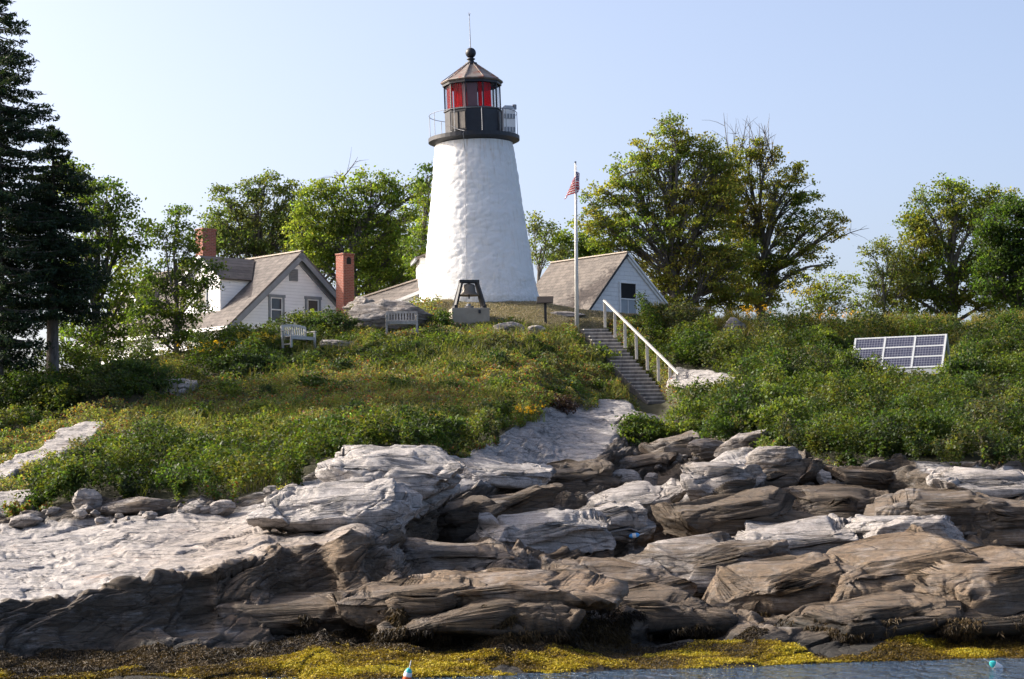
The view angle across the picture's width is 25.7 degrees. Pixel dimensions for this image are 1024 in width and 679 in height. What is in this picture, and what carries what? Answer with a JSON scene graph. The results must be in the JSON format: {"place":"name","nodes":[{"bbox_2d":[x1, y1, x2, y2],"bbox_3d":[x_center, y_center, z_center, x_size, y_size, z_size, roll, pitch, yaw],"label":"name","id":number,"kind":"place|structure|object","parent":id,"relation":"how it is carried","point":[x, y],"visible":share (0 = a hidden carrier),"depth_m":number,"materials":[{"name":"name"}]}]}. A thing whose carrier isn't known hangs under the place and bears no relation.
{"place":"outdoors","nodes":[
{"label":"outdoors","id":0,"kind":"place"},
{"bbox_2d":[0,367,1023,678],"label":"rock shore","id":1,"kind":"structure","parent":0,"point":[168,577],"depth_m":49.24,"materials":[{"name":"stone"}]},
{"bbox_2d":[9,513,42,527],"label":"boulder","id":2,"kind":"object","parent":1,"relation":"on","point":[25,520],"visible":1,"depth_m":56.32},
{"bbox_2d":[71,488,102,509],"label":"boulder","id":3,"kind":"object","parent":1,"relation":"on","point":[90,497],"visible":0.88,"depth_m":57.24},
{"bbox_2d":[100,496,170,515],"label":"boulder","id":4,"kind":"object","parent":1,"relation":"on","point":[131,506],"visible":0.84,"depth_m":56.94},
{"bbox_2d":[209,500,235,515],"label":"boulder","id":5,"kind":"object","parent":1,"relation":"on","point":[223,507],"visible":1,"depth_m":56.96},
{"bbox_2d":[201,588,356,635],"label":"layered boulder","id":6,"kind":"object","parent":1,"relation":"on","point":[278,614],"visible":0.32,"depth_m":45.84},
{"bbox_2d":[246,476,423,533],"bbox_3d":[-4.079,3.913,52.125,4.004,1.483,2.768,-1,-4,0],"label":"layered boulder","id":7,"kind":"object","parent":1,"relation":"on","point":[384,505],"visible":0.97,"depth_m":51.37,"materials":[{"name":"stone"}]},
{"bbox_2d":[315,444,465,521],"bbox_3d":[-3.035,3.607,56.727,3.815,2.009,3.651,-1,-4,0],"label":"layered boulder","id":8,"kind":"object","parent":1,"relation":"on","point":[430,475],"visible":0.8,"depth_m":55.87,"materials":[{"name":"stone"}]},
{"bbox_2d":[326,573,487,633],"bbox_3d":[-2.123,5.411,46.142,3.429,1.208,2.602,-1,-4,0],"label":"layered boulder","id":9,"kind":"object","parent":1,"relation":"on","point":[363,607],"visible":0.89,"depth_m":45.17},
{"bbox_2d":[400,537,514,570],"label":"layered boulder","id":10,"kind":"object","parent":1,"relation":"on","point":[423,553],"visible":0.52,"depth_m":52.37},
{"bbox_2d":[437,495,505,542],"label":"layered boulder","id":11,"kind":"object","parent":1,"relation":"on","point":[457,520],"visible":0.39,"depth_m":58.43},
{"bbox_2d":[377,597,585,644],"bbox_3d":[-0.607,5.601,45.055,4.172,1.151,2.306,-1,-4,0],"label":"layered boulder","id":12,"kind":"object","parent":1,"relation":"on","point":[471,620],"visible":0.67,"depth_m":44.23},
{"bbox_2d":[449,455,555,491],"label":"layered boulder","id":13,"kind":"object","parent":1,"relation":"on","point":[506,477],"visible":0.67,"depth_m":62.03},
{"bbox_2d":[0,604,1023,678],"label":"brown rockweed","id":14,"kind":"object","parent":1,"relation":"hanging from","point":[594,630],"visible":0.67,"depth_m":44.27,"materials":[{"name":"plant"}]},
{"bbox_2d":[0,632,1023,678],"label":"yellow seaweed","id":15,"kind":"object","parent":1,"relation":"on","point":[452,663],"visible":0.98,"depth_m":42.98,"materials":[{"name":"plant"}]},
{"bbox_2d":[400,567,628,610],"bbox_3d":[-0.056,5.298,46.125,4.835,1.190,3.099,-4,-5,33],"label":"layered boulder","id":16,"kind":"object","parent":1,"relation":"on","point":[586,589],"visible":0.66,"depth_m":45.51,"materials":[{"name":"stone"}]},
{"bbox_2d":[488,483,564,513],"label":"layered boulder","id":17,"kind":"object","parent":1,"relation":"on","point":[534,498],"visible":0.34,"depth_m":59.88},
{"bbox_2d":[476,508,615,556],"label":"layered boulder","id":18,"kind":"object","parent":1,"relation":"on","point":[551,530],"visible":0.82,"depth_m":55.04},
{"bbox_2d":[546,459,620,492],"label":"layered boulder","id":19,"kind":"object","parent":1,"relation":"on","point":[582,476],"visible":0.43,"depth_m":65.72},
{"bbox_2d":[575,501,655,542],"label":"layered boulder","id":20,"kind":"object","parent":1,"relation":"on","point":[628,519],"visible":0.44,"depth_m":57.36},
{"bbox_2d":[541,557,698,595],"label":"layered boulder","id":21,"kind":"object","parent":1,"relation":"on","point":[632,574],"visible":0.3,"depth_m":50.44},
{"bbox_2d":[613,469,641,485],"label":"boulder","id":22,"kind":"object","parent":1,"relation":"on","point":[628,475],"visible":0.57,"depth_m":68.84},
{"bbox_2d":[582,478,685,512],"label":"layered boulder","id":23,"kind":"object","parent":1,"relation":"on","point":[647,494],"visible":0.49,"depth_m":63.33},
{"bbox_2d":[611,410,669,445],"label":"bush","id":24,"kind":"object","parent":1,"relation":"on","point":[644,427],"visible":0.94,"depth_m":74.61,"materials":[{"name":"green plant"}]},
{"bbox_2d":[619,452,679,472],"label":"layered boulder","id":25,"kind":"object","parent":1,"relation":"on","point":[648,462],"visible":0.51,"depth_m":70.46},
{"bbox_2d":[597,582,738,639],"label":"layered boulder","id":26,"kind":"object","parent":1,"relation":"on","point":[667,609],"visible":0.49,"depth_m":46.73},
{"bbox_2d":[638,430,704,458],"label":"layered boulder","id":27,"kind":"object","parent":1,"relation":"on","point":[678,443],"visible":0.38,"depth_m":72.63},
{"bbox_2d":[618,531,790,597],"bbox_3d":[4.317,5.477,53.582,4.515,1.758,3.086,-1,-4,0],"label":"layered boulder","id":28,"kind":"object","parent":1,"relation":"on","point":[698,559],"visible":0.52,"depth_m":52.86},
{"bbox_2d":[687,438,723,459],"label":"boulder","id":29,"kind":"object","parent":1,"relation":"on","point":[704,448],"visible":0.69,"depth_m":69.07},
{"bbox_2d":[679,462,766,500],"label":"layered boulder","id":30,"kind":"object","parent":1,"relation":"on","point":[698,480],"visible":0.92,"depth_m":61.92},
{"bbox_2d":[651,485,813,537],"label":"layered boulder","id":31,"kind":"object","parent":1,"relation":"on","point":[731,513],"visible":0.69,"depth_m":59.30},
{"bbox_2d":[702,552,842,615],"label":"layered boulder","id":32,"kind":"object","parent":1,"relation":"on","point":[784,585],"visible":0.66,"depth_m":48.92,"materials":[{"name":"stone"}]},
{"bbox_2d":[745,446,802,469],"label":"boulder","id":33,"kind":"object","parent":1,"relation":"on","point":[765,457],"visible":0.98,"depth_m":63.82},
{"bbox_2d":[745,457,823,487],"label":"layered boulder","id":34,"kind":"object","parent":1,"relation":"on","point":[801,472],"visible":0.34,"depth_m":63.62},
{"bbox_2d":[735,513,859,555],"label":"layered boulder","id":35,"kind":"object","parent":1,"relation":"on","point":[822,534],"visible":0.46,"depth_m":56.92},
{"bbox_2d":[782,483,888,518],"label":"layered boulder","id":36,"kind":"object","parent":1,"relation":"on","point":[843,500],"visible":0.34,"depth_m":61.56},
{"bbox_2d":[823,461,893,489],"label":"layered boulder","id":37,"kind":"object","parent":1,"relation":"on","point":[875,478],"visible":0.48,"depth_m":63.88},
{"bbox_2d":[776,590,963,642],"bbox_3d":[7.437,5.903,46.996,3.990,1.364,2.931,-1,-4,0],"label":"layered boulder","id":38,"kind":"object","parent":1,"relation":"on","point":[867,614],"visible":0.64,"depth_m":46.37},
{"bbox_2d":[844,514,953,538],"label":"layered boulder","id":39,"kind":"object","parent":1,"relation":"on","point":[859,525],"visible":0.23,"depth_m":57.33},
{"bbox_2d":[826,524,983,602],"bbox_3d":[8.652,5.052,49.703,4.597,1.907,3.714,0,-5,-12],"label":"layered boulder","id":40,"kind":"object","parent":1,"relation":"on","point":[878,563],"visible":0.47,"depth_m":48.66,"materials":[{"name":"stone"}]},
{"bbox_2d":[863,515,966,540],"bbox_3d":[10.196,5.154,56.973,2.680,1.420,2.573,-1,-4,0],"label":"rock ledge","id":41,"kind":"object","parent":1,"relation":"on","point":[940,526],"visible":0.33,"depth_m":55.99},
{"bbox_2d":[863,487,1007,536],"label":"layered boulder","id":42,"kind":"object","parent":1,"relation":"on","point":[968,507],"visible":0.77,"depth_m":58.68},
{"bbox_2d":[903,545,1023,616],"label":"layered boulder","id":43,"kind":"object","parent":1,"relation":"on","point":[993,583],"visible":0.43,"depth_m":47.23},
{"bbox_2d":[926,466,1023,498],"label":"layered boulder","id":44,"kind":"object","parent":1,"relation":"on","point":[1007,484],"visible":0.71,"depth_m":60.30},
{"bbox_2d":[959,611,1023,638],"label":"layered boulder","id":45,"kind":"object","parent":1,"relation":"on","point":[995,625],"visible":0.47,"depth_m":45.72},
{"bbox_2d":[985,497,1023,548],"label":"layered boulder","id":46,"kind":"object","parent":1,"relation":"on","point":[1008,521],"visible":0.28,"depth_m":58.08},
{"bbox_2d":[0,300,1023,506],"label":"hill ground","id":47,"kind":"structure","parent":0,"point":[655,409],"depth_m":75.32,"materials":[{"name":"plant"}]},
{"bbox_2d":[0,0,67,382],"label":"spruce tree","id":48,"kind":"object","parent":47,"relation":"on","point":[16,132],"visible":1,"depth_m":76.32,"materials":[{"name":"green plant"}]},
{"bbox_2d":[0,369,85,412],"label":"bush","id":49,"kind":"object","parent":47,"relation":"on","point":[41,381],"visible":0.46,"depth_m":74.61,"materials":[{"name":"green plant"}]},
{"bbox_2d":[3,124,119,380],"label":"spruce tree","id":50,"kind":"object","parent":47,"relation":"on","point":[69,277],"visible":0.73,"depth_m":78.04,"materials":[{"name":"green plant"}]},
{"bbox_2d":[35,155,159,363],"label":"leafy tree","id":51,"kind":"object","parent":47,"relation":"on","point":[118,243],"visible":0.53,"depth_m":86.05,"materials":[{"name":"green plant"}]},
{"bbox_2d":[71,356,187,394],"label":"bush","id":52,"kind":"object","parent":47,"relation":"on","point":[137,368],"visible":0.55,"depth_m":77.29,"materials":[{"name":"green plant"}]},
{"bbox_2d":[115,202,231,355],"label":"leafy tree","id":53,"kind":"object","parent":47,"relation":"on","point":[175,314],"visible":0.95,"depth_m":84.14,"materials":[{"name":"green plant"}]},
{"bbox_2d":[74,228,354,363],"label":"keepers house","id":54,"kind":"structure","parent":47,"relation":"on","point":[260,290],"depth_m":102.69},
{"bbox_2d":[268,294,285,323],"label":"window","id":55,"kind":"structure","parent":54,"relation":"in","point":[276,303],"depth_m":102.07,"materials":[{"name":"grey paint"}]},
{"bbox_2d":[196,378,243,397],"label":"shrub","id":56,"kind":"object","parent":47,"relation":"on","point":[231,389],"visible":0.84,"depth_m":76.74,"materials":[{"name":"green plant"}]},
{"bbox_2d":[209,319,269,342],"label":"bush","id":57,"kind":"object","parent":47,"relation":"on","point":[235,329],"visible":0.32,"depth_m":84.82,"materials":[{"name":"green plant"}]},
{"bbox_2d":[200,350,284,376],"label":"juniper bush","id":58,"kind":"object","parent":47,"relation":"on","point":[248,364],"visible":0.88,"depth_m":80.38,"materials":[{"name":"green plant"}]},
{"bbox_2d":[189,167,319,265],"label":"leafy tree","id":59,"kind":"object","parent":47,"relation":"on","point":[275,218],"visible":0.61,"depth_m":118.59,"materials":[{"name":"green plant"}]},
{"bbox_2d":[280,324,316,347],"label":"garden bench","id":60,"kind":"object","parent":47,"relation":"on","point":[291,337],"visible":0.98,"depth_m":85.26,"materials":[{"name":"grey wood"}]},
{"bbox_2d":[283,346,328,367],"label":"shrub","id":61,"kind":"object","parent":47,"relation":"on","point":[310,355],"visible":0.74,"depth_m":81.31,"materials":[{"name":"green plant"}]},
{"bbox_2d":[185,199,428,289],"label":"leafy tree","id":62,"kind":"object","parent":47,"relation":"on","point":[324,274],"visible":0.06,"depth_m":124.48,"materials":[{"name":"green plant"}]},
{"bbox_2d":[286,371,336,388],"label":"shrub","id":63,"kind":"object","parent":47,"relation":"on","point":[309,380],"visible":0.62,"depth_m":77.07,"materials":[{"name":"green plant"}]},
{"bbox_2d":[296,305,363,338],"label":"juniper bush","id":64,"kind":"object","parent":47,"relation":"on","point":[339,317],"visible":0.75,"depth_m":87.14,"materials":[{"name":"green plant"}]},
{"bbox_2d":[314,356,360,374],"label":"shrub","id":65,"kind":"object","parent":47,"relation":"on","point":[339,362],"visible":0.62,"depth_m":79.50,"materials":[{"name":"green plant"}]},
{"bbox_2d":[276,147,430,298],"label":"leafy tree","id":66,"kind":"object","parent":47,"relation":"on","point":[360,244],"visible":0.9,"depth_m":114.41,"materials":[{"name":"green plant"}]},
{"bbox_2d":[349,299,433,331],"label":"rock outcrop","id":67,"kind":"object","parent":47,"relation":"on","point":[371,314],"visible":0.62,"depth_m":87.83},
{"bbox_2d":[364,278,418,302],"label":"covered passage","id":68,"kind":"object","parent":47,"relation":"on","point":[407,291],"visible":0.16,"depth_m":96.89},
{"bbox_2d":[385,311,417,333],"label":"garden bench","id":69,"kind":"object","parent":47,"relation":"on","point":[402,322],"visible":0.99,"depth_m":86.59,"materials":[{"name":"grey wood"}]},
{"bbox_2d":[391,162,433,277],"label":"leafy tree","id":70,"kind":"object","parent":47,"relation":"on","point":[423,203],"visible":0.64,"depth_m":101.56,"materials":[{"name":"green plant"}]},
{"bbox_2d":[410,253,425,297],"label":"entry porch","id":71,"kind":"object","parent":47,"relation":"on","point":[420,261],"visible":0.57,"depth_m":96.01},
{"bbox_2d":[424,416,477,449],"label":"shrub","id":72,"kind":"object","parent":47,"relation":"on","point":[457,423],"visible":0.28,"depth_m":66.15,"materials":[{"name":"green plant"}]},
{"bbox_2d":[449,308,489,323],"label":"concrete block","id":73,"kind":"structure","parent":47,"relation":"on","point":[468,315],"depth_m":88.33,"materials":[{"name":"grey concrete"}]},
{"bbox_2d":[452,280,486,307],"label":"bell stand","id":74,"kind":"object","parent":73,"relation":"on","point":[482,303],"visible":0.99,"depth_m":88.70,"materials":[{"name":"grey metal"}]},
{"bbox_2d":[419,12,538,302],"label":"lighthouse","id":75,"kind":"object","parent":47,"relation":"on","point":[477,229],"visible":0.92,"depth_m":93.16,"materials":[{"name":"paint"}]},
{"bbox_2d":[501,104,516,132],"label":"fog signal","id":76,"kind":"object","parent":75,"relation":"on","point":[509,119],"visible":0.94,"depth_m":94.41,"materials":[{"name":"white paint"}]},
{"bbox_2d":[466,347,518,368],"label":"shrub","id":77,"kind":"object","parent":47,"relation":"on","point":[499,356],"visible":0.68,"depth_m":80.31,"materials":[{"name":"green plant"}]},
{"bbox_2d":[0,293,1007,516],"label":"meadow plants","id":78,"kind":"object","parent":47,"relation":"on","point":[588,393],"visible":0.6,"depth_m":75.64,"materials":[{"name":"green plant"}]},
{"bbox_2d":[0,290,1023,507],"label":"shrubbery","id":79,"kind":"object","parent":47,"relation":"on","point":[72,476],"visible":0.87,"depth_m":72.45,"materials":[{"name":"green plant"}]},
{"bbox_2d":[524,210,574,281],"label":"leafy tree","id":80,"kind":"object","parent":47,"relation":"on","point":[536,227],"visible":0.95,"depth_m":108.58,"materials":[{"name":"green plant"}]},
{"bbox_2d":[544,389,579,414],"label":"bush","id":81,"kind":"object","parent":47,"relation":"on","point":[566,403],"visible":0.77,"depth_m":76.45,"materials":[{"name":"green plant"}]},
{"bbox_2d":[535,218,613,267],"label":"leafy tree","id":82,"kind":"object","parent":47,"relation":"on","point":[564,239],"visible":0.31,"depth_m":116.39,"materials":[{"name":"green plant"}]},
{"bbox_2d":[574,161,578,330],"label":"flagpole","id":83,"kind":"object","parent":47,"relation":"on","point":[576,271],"visible":0.86,"depth_m":89.64,"materials":[{"name":"metal"}]},
{"bbox_2d":[536,251,667,313],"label":"shed","id":84,"kind":"structure","parent":47,"relation":"on","point":[616,280],"depth_m":100.33,"materials":[{"name":"white"}]},
{"bbox_2d":[619,281,637,313],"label":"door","id":85,"kind":"structure","parent":84,"relation":"in","point":[627,290],"depth_m":99.95,"materials":[{"name":"white paint"}]},
{"bbox_2d":[579,300,679,404],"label":"wooden stairs","id":86,"kind":"structure","parent":47,"relation":"on","point":[643,385],"depth_m":85.43,"materials":[{"name":"grey wood"}]},
{"bbox_2d":[571,109,767,314],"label":"maple tree","id":87,"kind":"object","parent":47,"relation":"on","point":[677,251],"visible":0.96,"depth_m":108.18,"materials":[{"name":"green plant"}]},
{"bbox_2d":[658,396,709,435],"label":"bush","id":88,"kind":"object","parent":47,"relation":"on","point":[691,405],"visible":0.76,"depth_m":74.53,"materials":[{"name":"green plant"}]},
{"bbox_2d":[676,329,737,365],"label":"bush","id":89,"kind":"object","parent":47,"relation":"on","point":[691,360],"visible":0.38,"depth_m":85.32,"materials":[{"name":"green plant"}]},
{"bbox_2d":[692,393,771,441],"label":"shrub","id":90,"kind":"object","parent":47,"relation":"on","point":[720,422],"visible":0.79,"depth_m":70.42,"materials":[{"name":"green plant"}]},
{"bbox_2d":[713,429,768,457],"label":"boulder","id":91,"kind":"object","parent":47,"relation":"on","point":[739,440],"visible":0.71,"depth_m":68.17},
{"bbox_2d":[662,113,868,317],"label":"maple tree","id":92,"kind":"object","parent":47,"relation":"on","point":[767,267],"visible":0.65,"depth_m":111.53,"materials":[{"name":"green plant"}]},
{"bbox_2d":[744,347,802,385],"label":"shrub","id":93,"kind":"object","parent":47,"relation":"on","point":[758,370],"visible":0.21,"depth_m":79.13,"materials":[{"name":"green plant"}]},
{"bbox_2d":[750,380,803,410],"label":"shrub","id":94,"kind":"object","parent":47,"relation":"on","point":[766,387],"visible":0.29,"depth_m":73.67,"materials":[{"name":"green plant"}]},
{"bbox_2d":[744,391,820,437],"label":"shrub","id":95,"kind":"object","parent":47,"relation":"on","point":[771,410],"visible":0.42,"depth_m":70.00,"materials":[{"name":"green plant"}]},
{"bbox_2d":[793,323,850,349],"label":"shrub","id":96,"kind":"object","parent":47,"relation":"on","point":[830,334],"visible":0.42,"depth_m":87.95,"materials":[{"name":"green plant"}]},
{"bbox_2d":[785,271,862,320],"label":"leafy tree","id":97,"kind":"object","parent":47,"relation":"on","point":[818,288],"visible":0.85,"depth_m":104.37,"materials":[{"name":"green plant"}]},
{"bbox_2d":[637,300,1023,350],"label":"tall grass","id":98,"kind":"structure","parent":47,"relation":"on","point":[721,322],"depth_m":91.79,"materials":[{"name":"green plant"}]},
{"bbox_2d":[828,343,884,385],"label":"bush","id":99,"kind":"object","parent":47,"relation":"on","point":[846,354],"visible":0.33,"depth_m":81.35,"materials":[{"name":"green plant"}]},
{"bbox_2d":[839,233,931,316],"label":"birch tree","id":100,"kind":"object","parent":47,"relation":"on","point":[892,265],"visible":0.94,"depth_m":103.35,"materials":[{"name":"green plant"}]},
{"bbox_2d":[846,409,944,456],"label":"shrub","id":101,"kind":"object","parent":47,"relation":"on","point":[890,416],"visible":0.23,"depth_m":66.57,"materials":[{"name":"green plant"}]},
{"bbox_2d":[853,334,950,373],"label":"solar array","id":102,"kind":"object","parent":47,"relation":"on","point":[916,351],"visible":0.69,"depth_m":83.83,"materials":[{"name":"glass"}]},
{"bbox_2d":[865,172,1022,320],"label":"leafy tree","id":103,"kind":"object","parent":47,"relation":"on","point":[919,225],"visible":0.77,"depth_m":104.27,"materials":[{"name":"green plant"}]},
{"bbox_2d":[910,413,979,455],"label":"shrub","id":104,"kind":"object","parent":47,"relation":"on","point":[944,418],"visible":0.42,"depth_m":66.33,"materials":[{"name":"green plant"}]},
{"bbox_2d":[940,340,995,381],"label":"shrub","id":105,"kind":"object","parent":47,"relation":"on","point":[958,365],"visible":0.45,"depth_m":81.36,"materials":[{"name":"green plant"}]},
{"bbox_2d":[950,370,1005,402],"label":"shrub","id":106,"kind":"object","parent":47,"relation":"on","point":[966,377],"visible":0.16,"depth_m":76.10,"materials":[{"name":"green plant"}]},
{"bbox_2d":[963,190,1023,314],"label":"leafy tree","id":107,"kind":"object","parent":47,"relation":"on","point":[1003,258],"visible":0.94,"depth_m":101.19,"materials":[{"name":"green plant"}]},
{"bbox_2d":[990,349,1023,385],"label":"shrub","id":108,"kind":"object","parent":47,"relation":"on","point":[1019,357],"visible":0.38,"depth_m":82.14,"materials":[{"name":"green plant"}]},
{"bbox_2d":[0,0,1023,371],"label":"sky","id":109,"kind":"structure","parent":0,"point":[171,100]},
{"bbox_2d":[438,299,638,329],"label":"lawn grass","id":110,"kind":"structure","parent":0,"point":[533,311],"depth_m":90.56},
{"bbox_2d":[254,657,1023,678],"bbox_3d":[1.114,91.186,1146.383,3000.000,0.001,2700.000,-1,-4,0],"label":"sea water","id":111,"kind":"structure","parent":0,"point":[973,668],"depth_m":41.38,"materials":[{"name":"blue liquid"}]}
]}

